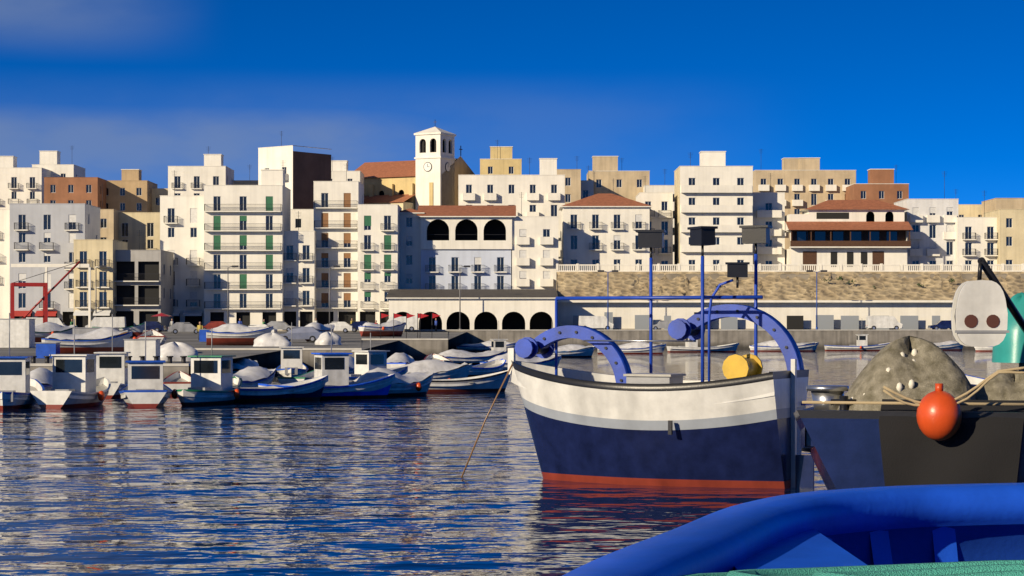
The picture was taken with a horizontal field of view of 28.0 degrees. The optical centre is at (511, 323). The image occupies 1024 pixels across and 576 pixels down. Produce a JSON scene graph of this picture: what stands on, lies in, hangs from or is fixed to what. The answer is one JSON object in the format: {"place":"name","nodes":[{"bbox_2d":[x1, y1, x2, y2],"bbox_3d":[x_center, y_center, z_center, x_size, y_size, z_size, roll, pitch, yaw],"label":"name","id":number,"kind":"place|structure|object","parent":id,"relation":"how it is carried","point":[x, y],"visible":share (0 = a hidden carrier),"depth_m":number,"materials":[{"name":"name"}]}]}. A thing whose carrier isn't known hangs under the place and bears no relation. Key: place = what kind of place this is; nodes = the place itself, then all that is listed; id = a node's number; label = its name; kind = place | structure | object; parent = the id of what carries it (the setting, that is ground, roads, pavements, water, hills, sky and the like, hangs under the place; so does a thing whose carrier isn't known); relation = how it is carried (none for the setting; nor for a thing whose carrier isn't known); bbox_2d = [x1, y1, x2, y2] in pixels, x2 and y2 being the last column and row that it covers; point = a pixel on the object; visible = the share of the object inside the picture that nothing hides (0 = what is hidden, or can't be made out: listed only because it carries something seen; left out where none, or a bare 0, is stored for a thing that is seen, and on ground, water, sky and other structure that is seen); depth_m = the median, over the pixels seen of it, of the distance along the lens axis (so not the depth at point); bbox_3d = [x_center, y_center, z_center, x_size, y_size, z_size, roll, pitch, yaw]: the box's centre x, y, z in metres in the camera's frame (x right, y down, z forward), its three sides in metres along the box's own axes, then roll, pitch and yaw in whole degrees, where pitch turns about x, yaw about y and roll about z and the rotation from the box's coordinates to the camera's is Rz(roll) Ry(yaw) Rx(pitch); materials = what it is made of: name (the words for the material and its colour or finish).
{"place":"outdoors","nodes":[
{"label":"outdoors","id":0,"kind":"place"},
{"bbox_2d":[0,331,464,378],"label":"quay","id":1,"kind":"structure","parent":0,"point":[423,345],"depth_m":170.10,"materials":[{"name":"concrete"}]},
{"bbox_2d":[10,261,79,322],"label":"crane","id":2,"kind":"object","parent":1,"relation":"on","point":[44,299],"visible":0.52,"depth_m":203.14,"materials":[{"name":"paint"}]},
{"bbox_2d":[26,317,65,325],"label":"van","id":3,"kind":"object","parent":1,"relation":"on","point":[59,321],"visible":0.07,"depth_m":239.19,"materials":[{"name":"white paint"}]},
{"bbox_2d":[11,264,90,326],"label":"light gantry","id":4,"kind":"object","parent":1,"relation":"on","point":[46,266],"visible":0.67,"depth_m":214.88,"materials":[{"name":"metal"}]},
{"bbox_2d":[35,322,76,343],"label":"beached boat","id":5,"kind":"object","parent":1,"relation":"on","point":[45,329],"visible":0.4,"depth_m":174.29,"materials":[{"name":"white paint"}]},
{"bbox_2d":[41,327,131,353],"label":"beached boat","id":6,"kind":"object","parent":1,"relation":"on","point":[100,340],"visible":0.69,"depth_m":127.41,"materials":[{"name":"white paint"}]},
{"bbox_2d":[85,317,125,327],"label":"van","id":7,"kind":"object","parent":1,"relation":"on","point":[120,322],"visible":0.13,"depth_m":257.17,"materials":[{"name":"white paint"}]},
{"bbox_2d":[119,323,144,337],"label":"beached boat","id":8,"kind":"object","parent":1,"relation":"on","point":[137,330],"visible":0.38,"depth_m":214.57,"materials":[{"name":"red paint"}]},
{"bbox_2d":[133,329,167,345],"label":"beached boat","id":9,"kind":"object","parent":1,"relation":"on","point":[152,334],"visible":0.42,"depth_m":138.76,"materials":[{"name":"white paint"}]},
{"bbox_2d":[142,321,165,331],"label":"car","id":10,"kind":"object","parent":1,"relation":"on","point":[154,325],"visible":0.49,"depth_m":267.16,"materials":[{"name":"blue paint"}]},
{"bbox_2d":[168,322,197,333],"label":"car","id":11,"kind":"object","parent":1,"relation":"on","point":[176,328],"visible":0.85,"depth_m":249.14,"materials":[{"name":"grey paint"}]},
{"bbox_2d":[0,313,440,362],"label":"dock clutter","id":12,"kind":"object","parent":1,"relation":"on","point":[22,333],"visible":0.75,"depth_m":159.00,"materials":[{"name":"white paint"}]},
{"bbox_2d":[206,323,272,344],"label":"beached boat","id":13,"kind":"object","parent":1,"relation":"on","point":[232,334],"visible":0.92,"depth_m":169.30,"materials":[{"name":"red paint"}]},
{"bbox_2d":[267,321,295,330],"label":"car","id":14,"kind":"object","parent":1,"relation":"on","point":[280,325],"visible":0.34,"depth_m":275.16,"materials":[{"name":"grey paint"}]},
{"bbox_2d":[280,327,322,341],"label":"car","id":15,"kind":"object","parent":1,"relation":"on","point":[311,334],"visible":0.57,"depth_m":185.17,"materials":[{"name":"paint"}]},
{"bbox_2d":[304,322,334,341],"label":"beached boat","id":16,"kind":"object","parent":1,"relation":"on","point":[323,328],"visible":0.32,"depth_m":188.57,"materials":[{"name":"fabric"}]},
{"bbox_2d":[330,322,352,332],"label":"car","id":17,"kind":"object","parent":1,"relation":"on","point":[344,327],"visible":0.6,"depth_m":261.16,"materials":[{"name":"white paint"}]},
{"bbox_2d":[358,320,405,336],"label":"beached boat","id":18,"kind":"object","parent":1,"relation":"on","point":[366,329],"visible":0.96,"depth_m":224.22,"materials":[{"name":"red paint"}]},
{"bbox_2d":[387,316,416,330],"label":"van","id":19,"kind":"object","parent":1,"relation":"on","point":[411,323],"visible":0.48,"depth_m":280.15,"materials":[{"name":"white paint"}]},
{"bbox_2d":[0,349,1018,575],"bbox_3d":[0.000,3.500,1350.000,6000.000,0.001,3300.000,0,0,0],"label":"water","id":20,"kind":"structure","parent":0,"point":[171,486],"depth_m":43.17,"materials":[{"name":"blue liquid"}]},
{"bbox_2d":[0,313,47,409],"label":"boat","id":21,"kind":"object","parent":20,"relation":"on","point":[18,384],"visible":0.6,"depth_m":85.02,"materials":[{"name":"white paint"}]},
{"bbox_2d":[30,367,51,390],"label":"boat","id":22,"kind":"object","parent":20,"relation":"on","point":[42,376],"visible":0.18,"depth_m":96.53,"materials":[{"name":"white fabric"}]},
{"bbox_2d":[30,319,110,408],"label":"boat","id":23,"kind":"object","parent":20,"relation":"on","point":[76,383],"visible":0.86,"depth_m":86.94,"materials":[{"name":"white paint"}]},
{"bbox_2d":[94,314,130,398],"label":"boat","id":24,"kind":"object","parent":20,"relation":"on","point":[112,366],"visible":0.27,"depth_m":98.50,"materials":[{"name":"white paint"}]},
{"bbox_2d":[119,322,176,407],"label":"boat","id":25,"kind":"object","parent":20,"relation":"on","point":[145,387],"visible":0.88,"depth_m":86.98,"materials":[{"name":"white paint"}]},
{"bbox_2d":[163,371,190,396],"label":"boat","id":26,"kind":"object","parent":20,"relation":"on","point":[177,380],"visible":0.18,"depth_m":102.57,"materials":[{"name":"white paint"}]},
{"bbox_2d":[176,328,241,405],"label":"boat","id":27,"kind":"object","parent":20,"relation":"on","point":[214,381],"visible":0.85,"depth_m":89.55,"materials":[{"name":"white paint"}]},
{"bbox_2d":[233,358,258,373],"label":"boat","id":28,"kind":"object","parent":20,"relation":"on","point":[241,364],"visible":0.16,"depth_m":128.21,"materials":[{"name":"blue paint"}]},
{"bbox_2d":[233,366,275,386],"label":"boat","id":29,"kind":"object","parent":20,"relation":"on","point":[252,376],"visible":0.34,"depth_m":105.11,"materials":[{"name":"white fabric"}]},
{"bbox_2d":[233,375,327,402],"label":"boat","id":30,"kind":"object","parent":20,"relation":"on","point":[309,389],"visible":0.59,"depth_m":92.77,"materials":[{"name":"blue paint"}]},
{"bbox_2d":[276,322,307,376],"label":"boat","id":31,"kind":"object","parent":20,"relation":"on","point":[292,365],"visible":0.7,"depth_m":130.41,"materials":[{"name":"white paint"}]},
{"bbox_2d":[277,370,313,383],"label":"boat","id":32,"kind":"object","parent":20,"relation":"on","point":[302,377],"visible":0.24,"depth_m":107.68,"materials":[{"name":"white paint"}]},
{"bbox_2d":[258,325,394,399],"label":"boat","id":33,"kind":"object","parent":20,"relation":"on","point":[334,367],"visible":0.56,"depth_m":95.47,"materials":[{"name":"blue paint"}]},
{"bbox_2d":[349,333,407,381],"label":"boat","id":34,"kind":"object","parent":20,"relation":"on","point":[365,361],"visible":0.21,"depth_m":112.71,"materials":[{"name":"white paint"}]},
{"bbox_2d":[352,367,433,396],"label":"boat","id":35,"kind":"object","parent":20,"relation":"on","point":[415,383],"visible":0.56,"depth_m":99.45,"materials":[{"name":"blue paint"}]},
{"bbox_2d":[387,353,414,368],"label":"boat","id":36,"kind":"object","parent":20,"relation":"on","point":[394,360],"visible":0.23,"depth_m":148.22,"materials":[{"name":"white paint"}]},
{"bbox_2d":[388,359,471,378],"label":"boat","id":37,"kind":"object","parent":20,"relation":"on","point":[443,369],"visible":0.27,"depth_m":120.62,"materials":[{"name":"white paint"}]},
{"bbox_2d":[424,354,452,362],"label":"boat","id":38,"kind":"object","parent":20,"relation":"on","point":[435,357],"visible":0.16,"depth_m":162.35,"materials":[{"name":"fabric"}]},
{"bbox_2d":[428,370,510,391],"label":"boat","id":39,"kind":"object","parent":20,"relation":"on","point":[492,382],"visible":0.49,"depth_m":105.56,"materials":[{"name":"blue paint"}]},
{"bbox_2d":[438,349,506,364],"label":"boat","id":40,"kind":"object","parent":20,"relation":"on","point":[458,356],"visible":0.49,"depth_m":176.84,"materials":[{"name":"white fabric"}]},
{"bbox_2d":[456,340,515,351],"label":"boat","id":41,"kind":"object","parent":20,"relation":"on","point":[482,346],"visible":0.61,"depth_m":260.97,"materials":[{"name":"blue paint"}]},
{"bbox_2d":[468,358,505,376],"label":"boat","id":42,"kind":"object","parent":20,"relation":"on","point":[494,366],"visible":0.43,"depth_m":137.11,"materials":[{"name":"white paint"}]},
{"bbox_2d":[490,321,537,356],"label":"boat","id":43,"kind":"object","parent":20,"relation":"on","point":[498,344],"visible":0.08,"depth_m":189.07,"materials":[{"name":"red paint"}]},
{"bbox_2d":[480,353,560,370],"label":"boat","id":44,"kind":"object","parent":20,"relation":"on","point":[549,361],"visible":0.28,"depth_m":151.41,"materials":[{"name":"white paint"}]},
{"bbox_2d":[552,344,594,357],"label":"boat","id":45,"kind":"object","parent":20,"relation":"on","point":[571,350],"visible":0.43,"depth_m":214.68,"materials":[{"name":"white paint"}]},
{"bbox_2d":[597,342,665,353],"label":"boat","id":46,"kind":"object","parent":20,"relation":"on","point":[636,348],"visible":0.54,"depth_m":239.19,"materials":[{"name":"white paint"}]},
{"bbox_2d":[461,225,813,488],"bbox_3d":[2.757,1.113,45.621,8.207,6.575,3.102,0,0,27],"label":"fishing boat","id":47,"kind":"object","parent":20,"relation":"on","point":[738,427],"visible":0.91,"depth_m":44.30,"materials":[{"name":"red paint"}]},
{"bbox_2d":[667,338,738,351],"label":"boat","id":48,"kind":"object","parent":20,"relation":"on","point":[690,347],"visible":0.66,"depth_m":254.03,"materials":[{"name":"red paint"}]},
{"bbox_2d":[558,300,952,329],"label":"harbour wall","id":49,"kind":"structure","parent":20,"relation":"on","point":[831,314],"depth_m":297.20,"materials":[{"name":"beige paint"}]},
{"bbox_2d":[749,340,818,351],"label":"boat","id":50,"kind":"object","parent":20,"relation":"on","point":[769,346],"visible":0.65,"depth_m":261.13,"materials":[{"name":"red paint"}]},
{"bbox_2d":[562,483,1023,575],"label":"blue boat","id":51,"kind":"object","parent":20,"relation":"on","point":[947,530],"visible":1,"depth_m":5.75,"materials":[{"name":"paint"}]},
{"bbox_2d":[824,334,888,350],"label":"boat","id":52,"kind":"object","parent":20,"relation":"on","point":[861,343],"visible":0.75,"depth_m":267.15,"materials":[{"name":"red paint"}]},
{"bbox_2d":[793,257,1023,489],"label":"fishing boat","id":53,"kind":"object","parent":20,"relation":"on","point":[908,410],"visible":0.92,"depth_m":30.80,"materials":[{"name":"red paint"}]},
{"bbox_2d":[934,341,962,349],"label":"boat","id":54,"kind":"object","parent":20,"relation":"on","point":[950,345],"visible":0.34,"depth_m":271.53,"materials":[{"name":"blue paint"}]},
{"bbox_2d":[965,292,1023,384],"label":"boat","id":55,"kind":"object","parent":20,"relation":"on","point":[1009,348],"visible":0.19,"depth_m":33.67,"materials":[{"name":"teal paint"}]},
{"bbox_2d":[0,0,1023,203],"label":"sky","id":56,"kind":"structure","parent":0,"point":[926,89],"materials":[{"name":"blue"}]},
{"bbox_2d":[166,268,1023,330],"bbox_3d":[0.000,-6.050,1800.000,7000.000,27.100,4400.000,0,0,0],"label":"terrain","id":57,"kind":"structure","parent":0,"point":[968,276],"depth_m":302.84,"materials":[{"name":"grey concrete"}]},
{"bbox_2d":[0,209,9,318],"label":"building","id":58,"kind":"structure","parent":57,"relation":"on","point":[4,263],"depth_m":296.00,"materials":[{"name":"beige paint"}]},
{"bbox_2d":[0,156,50,208],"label":"building","id":59,"kind":"structure","parent":57,"relation":"on","point":[21,185],"depth_m":392.00,"materials":[{"name":"white paint"}]},
{"bbox_2d":[9,203,99,325],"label":"apartment building","id":60,"kind":"structure","parent":57,"relation":"on","point":[44,233],"depth_m":292.00,"materials":[{"name":"grey paint"}]},
{"bbox_2d":[32,148,84,176],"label":"building","id":61,"kind":"structure","parent":57,"relation":"on","point":[49,160],"depth_m":400.16,"materials":[{"name":"white paint"}]},
{"bbox_2d":[44,177,106,208],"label":"building","id":62,"kind":"structure","parent":57,"relation":"on","point":[86,190],"depth_m":372.00,"materials":[{"name":"paint"}]},
{"bbox_2d":[73,239,127,326],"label":"apartment building","id":63,"kind":"structure","parent":57,"relation":"on","point":[94,253],"depth_m":288.00,"materials":[{"name":"beige paint"}]},
{"bbox_2d":[100,183,121,240],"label":"building","id":64,"kind":"structure","parent":57,"relation":"on","point":[109,223],"depth_m":318.00,"materials":[{"name":"beige paint"}]},
{"bbox_2d":[106,169,157,211],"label":"building","id":65,"kind":"structure","parent":57,"relation":"on","point":[131,191],"depth_m":380.00,"materials":[{"name":"beige paint"}]},
{"bbox_2d":[119,212,159,249],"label":"building","id":66,"kind":"structure","parent":57,"relation":"on","point":[132,224],"depth_m":322.00,"materials":[{"name":"beige paint"}]},
{"bbox_2d":[114,230,173,331],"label":"building","id":67,"kind":"structure","parent":57,"relation":"on","point":[145,285],"depth_m":290.76,"materials":[{"name":"concrete"}]},
{"bbox_2d":[152,188,167,211],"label":"building","id":68,"kind":"structure","parent":57,"relation":"on","point":[157,193],"depth_m":385.00,"materials":[{"name":"white paint"}]},
{"bbox_2d":[160,170,203,326],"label":"apartment building","id":69,"kind":"structure","parent":57,"relation":"on","point":[182,227],"depth_m":301.00,"materials":[{"name":"white paint"}]},
{"bbox_2d":[168,146,233,194],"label":"building","id":70,"kind":"structure","parent":57,"relation":"on","point":[194,180],"depth_m":362.00,"materials":[{"name":"white paint"}]},
{"bbox_2d":[204,169,290,325],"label":"apartment building","id":71,"kind":"structure","parent":57,"relation":"on","point":[246,227],"depth_m":298.00,"materials":[{"name":"white paint"}]},
{"bbox_2d":[258,131,330,208],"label":"building","id":72,"kind":"structure","parent":57,"relation":"on","point":[304,171],"depth_m":350.00,"materials":[{"name":"paint"}]},
{"bbox_2d":[283,211,316,326],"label":"apartment building","id":73,"kind":"structure","parent":57,"relation":"on","point":[299,283],"depth_m":300.00,"materials":[{"name":"white paint"}]},
{"bbox_2d":[291,209,313,230],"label":"building","id":74,"kind":"structure","parent":57,"relation":"on","point":[306,219],"depth_m":322.00,"materials":[{"name":"white paint"}]},
{"bbox_2d":[313,163,363,324],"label":"apartment building","id":75,"kind":"structure","parent":57,"relation":"on","point":[336,215],"depth_m":303.00,"materials":[{"name":"white paint"}]},
{"bbox_2d":[331,158,363,184],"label":"building","id":76,"kind":"structure","parent":57,"relation":"on","point":[338,171],"depth_m":395.00,"materials":[{"name":"white paint"}]},
{"bbox_2d":[357,204,401,323],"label":"apartment building","id":77,"kind":"structure","parent":57,"relation":"on","point":[378,252],"depth_m":301.00,"materials":[{"name":"beige paint"}]},
{"bbox_2d":[399,208,423,288],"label":"building","id":78,"kind":"structure","parent":57,"relation":"on","point":[410,249],"depth_m":306.50,"materials":[{"name":"paint"}]},
{"bbox_2d":[355,127,474,210],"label":"church","id":79,"kind":"structure","parent":57,"relation":"on","point":[432,172],"depth_m":402.49,"materials":[{"name":"paint"}]},
{"bbox_2d":[421,249,511,288],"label":"building facade","id":80,"kind":"structure","parent":57,"relation":"on","point":[486,269],"depth_m":306.00,"materials":[{"name":"grey paint"}]},
{"bbox_2d":[416,205,515,248],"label":"house loggia","id":81,"kind":"object","parent":80,"relation":"on","point":[466,226],"visible":0.98,"depth_m":305.97,"materials":[{"name":"paint"}]},
{"bbox_2d":[480,140,521,174],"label":"building","id":82,"kind":"structure","parent":57,"relation":"on","point":[500,161],"depth_m":402.00,"materials":[{"name":"beige paint"}]},
{"bbox_2d":[458,158,564,270],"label":"building","id":83,"kind":"structure","parent":57,"relation":"on","point":[543,192],"depth_m":328.00,"materials":[{"name":"white paint"}]},
{"bbox_2d":[511,192,558,288],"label":"building","id":84,"kind":"structure","parent":57,"relation":"on","point":[534,255],"depth_m":306.00,"materials":[{"name":"white paint"}]},
{"bbox_2d":[557,169,580,203],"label":"building","id":85,"kind":"structure","parent":57,"relation":"on","point":[572,185],"depth_m":362.00,"materials":[{"name":"beige paint"}]},
{"bbox_2d":[581,167,593,198],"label":"building","id":86,"kind":"structure","parent":57,"relation":"on","point":[587,188],"depth_m":366.00,"materials":[{"name":"white paint"}]},
{"bbox_2d":[559,194,652,270],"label":"house","id":87,"kind":"structure","parent":57,"relation":"on","point":[599,228],"depth_m":312.00,"materials":[{"name":"white paint"}]},
{"bbox_2d":[586,156,649,200],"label":"building","id":88,"kind":"structure","parent":57,"relation":"on","point":[606,175],"depth_m":372.00,"materials":[{"name":"beige paint"}]},
{"bbox_2d":[636,192,672,270],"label":"building","id":89,"kind":"structure","parent":57,"relation":"on","point":[661,213],"depth_m":318.00,"materials":[{"name":"white paint"}]},
{"bbox_2d":[643,169,673,267],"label":"building","id":90,"kind":"structure","parent":57,"relation":"on","point":[658,188],"depth_m":368.00,"materials":[{"name":"white paint"}]},
{"bbox_2d":[356,330,974,348],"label":"quay","id":91,"kind":"structure","parent":57,"relation":"on","point":[744,339],"depth_m":284.00,"materials":[{"name":"concrete"}]},
{"bbox_2d":[386,289,557,329],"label":"arcade hall","id":92,"kind":"structure","parent":91,"relation":"on","point":[512,309],"depth_m":290.00,"materials":[{"name":"white paint"}]},
{"bbox_2d":[578,316,613,329],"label":"truck","id":93,"kind":"object","parent":91,"relation":"on","point":[594,321],"visible":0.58,"depth_m":290.11,"materials":[{"name":"white paint"}]},
{"bbox_2d":[865,316,902,329],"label":"van","id":94,"kind":"object","parent":91,"relation":"on","point":[875,322],"visible":0.91,"depth_m":290.10,"materials":[{"name":"white paint"}]},
{"bbox_2d":[928,320,951,329],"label":"car","id":95,"kind":"object","parent":91,"relation":"on","point":[942,324],"visible":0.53,"depth_m":290.16,"materials":[{"name":"blue paint"}]},
{"bbox_2d":[674,151,752,270],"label":"apartment building","id":96,"kind":"structure","parent":57,"relation":"on","point":[712,189],"depth_m":314.00,"materials":[{"name":"white paint"}]},
{"bbox_2d":[753,173,784,270],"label":"building","id":97,"kind":"structure","parent":57,"relation":"on","point":[768,208],"depth_m":318.00,"materials":[{"name":"white paint"}]},
{"bbox_2d":[556,272,1023,299],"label":"stone retaining wall","id":98,"kind":"structure","parent":57,"relation":"on","point":[887,285],"depth_m":300.37,"materials":[{"name":"beige stone"}]},
{"bbox_2d":[556,264,1023,271],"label":"balustrade","id":99,"kind":"object","parent":57,"relation":"on","point":[933,267],"visible":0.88,"depth_m":304.00,"materials":[{"name":"white stone"}]},
{"bbox_2d":[753,149,855,249],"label":"building","id":100,"kind":"structure","parent":57,"relation":"on","point":[803,183],"depth_m":382.00,"materials":[{"name":"beige paint"}]},
{"bbox_2d":[785,200,912,270],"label":"villa","id":101,"kind":"object","parent":57,"relation":"on","point":[850,232],"visible":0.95,"depth_m":313.77,"materials":[{"name":"paint"}]},
{"bbox_2d":[845,166,908,204],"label":"building","id":102,"kind":"structure","parent":57,"relation":"on","point":[881,186],"depth_m":372.00,"materials":[{"name":"paint"}]},
{"bbox_2d":[894,171,957,270],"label":"apartment building","id":103,"kind":"structure","parent":57,"relation":"on","point":[932,232],"depth_m":318.00,"materials":[{"name":"white paint"}]},
{"bbox_2d":[958,204,981,216],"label":"building","id":104,"kind":"structure","parent":57,"relation":"on","point":[969,210],"depth_m":372.00,"materials":[{"name":"beige paint"}]},
{"bbox_2d":[955,190,997,270],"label":"apartment building","id":105,"kind":"structure","parent":57,"relation":"on","point":[976,239],"depth_m":316.00,"materials":[{"name":"white paint"}]},
{"bbox_2d":[982,198,1023,216],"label":"building","id":106,"kind":"structure","parent":57,"relation":"on","point":[1002,203],"depth_m":360.00,"materials":[{"name":"beige paint"}]},
{"bbox_2d":[983,209,1023,270],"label":"apartment building","id":107,"kind":"structure","parent":57,"relation":"on","point":[1010,232],"depth_m":314.00,"materials":[{"name":"beige paint"}]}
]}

